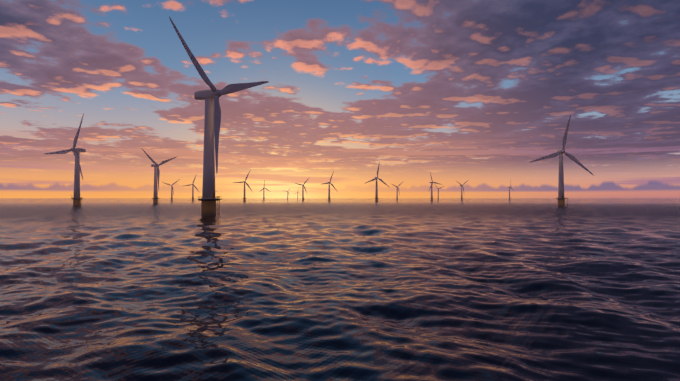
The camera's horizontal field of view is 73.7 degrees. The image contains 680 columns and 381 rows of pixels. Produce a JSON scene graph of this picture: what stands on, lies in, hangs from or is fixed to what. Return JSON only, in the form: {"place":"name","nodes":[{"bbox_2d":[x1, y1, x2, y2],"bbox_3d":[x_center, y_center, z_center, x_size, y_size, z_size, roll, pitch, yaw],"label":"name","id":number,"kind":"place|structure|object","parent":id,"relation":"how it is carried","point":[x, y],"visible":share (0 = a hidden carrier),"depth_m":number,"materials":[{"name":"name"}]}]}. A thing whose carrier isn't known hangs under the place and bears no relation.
{"place":"outdoors","nodes":[
{"label":"outdoors","id":0,"kind":"place"},
{"bbox_2d":[0,198,679,380],"bbox_3d":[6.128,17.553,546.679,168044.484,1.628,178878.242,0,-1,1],"label":"sea","id":1,"kind":"structure","parent":0,"point":[352,289],"depth_m":40.40,"materials":[{"name":"liquid"}]},
{"bbox_2d":[44,113,85,205],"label":"turbine","id":2,"kind":"object","parent":1,"relation":"in","point":[76,198],"visible":0.92,"depth_m":457.84,"materials":[{"name":"paint"}]},
{"bbox_2d":[142,149,175,203],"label":"turbine","id":3,"kind":"object","parent":1,"relation":"in","point":[155,165],"visible":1,"depth_m":677.08,"materials":[{"name":"paint"}]},
{"bbox_2d":[163,179,179,199],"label":"turbine","id":4,"kind":"object","parent":1,"relation":"in","point":[172,193],"visible":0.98,"depth_m":1743.20,"materials":[{"name":"paint"}]},
{"bbox_2d":[184,174,197,199],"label":"turbine","id":5,"kind":"object","parent":1,"relation":"in","point":[193,185],"visible":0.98,"depth_m":1603.32,"materials":[{"name":"paint"}]},
{"bbox_2d":[169,16,268,215],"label":"turbine","id":6,"kind":"object","parent":1,"relation":"in","point":[212,123],"visible":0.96,"depth_m":211.07,"materials":[{"name":"paint"}]},
{"bbox_2d":[233,171,252,200],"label":"turbine","id":7,"kind":"object","parent":1,"relation":"in","point":[244,198],"visible":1,"depth_m":1351.92,"materials":[{"name":"paint"}]},
{"bbox_2d":[295,177,309,199],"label":"turbine","id":8,"kind":"object","parent":1,"relation":"in","point":[303,187],"visible":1,"depth_m":1689.64,"materials":[{"name":"paint"}]},
{"bbox_2d":[323,171,337,200],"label":"turbine","id":9,"kind":"object","parent":1,"relation":"in","point":[329,198],"visible":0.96,"depth_m":1412.25,"materials":[{"name":"paint"}]},
{"bbox_2d":[364,162,388,201],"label":"turbine","id":10,"kind":"object","parent":1,"relation":"in","point":[376,192],"visible":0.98,"depth_m":1082.37,"materials":[{"name":"paint"}]},
{"bbox_2d":[392,181,403,199],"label":"turbine","id":11,"kind":"object","parent":1,"relation":"in","point":[397,191],"visible":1,"depth_m":1956.46,"materials":[{"name":"paint"}]},
{"bbox_2d":[429,172,441,200],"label":"turbine","id":12,"kind":"object","parent":1,"relation":"in","point":[432,182],"visible":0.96,"depth_m":1408.00,"materials":[{"name":"paint"}]},
{"bbox_2d":[458,181,466,199],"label":"turbine","id":13,"kind":"object","parent":1,"relation":"in","point":[461,185],"visible":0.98,"depth_m":1730.06,"materials":[{"name":"paint"}]},
{"bbox_2d":[531,115,592,205],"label":"turbine","id":14,"kind":"object","parent":1,"relation":"in","point":[561,199],"visible":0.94,"depth_m":472.37,"materials":[{"name":"paint"}]},
{"bbox_2d":[0,0,679,197],"label":"sky","id":15,"kind":"structure","parent":0,"point":[475,92],"materials":[{"name":"multicoloured"}]}
]}

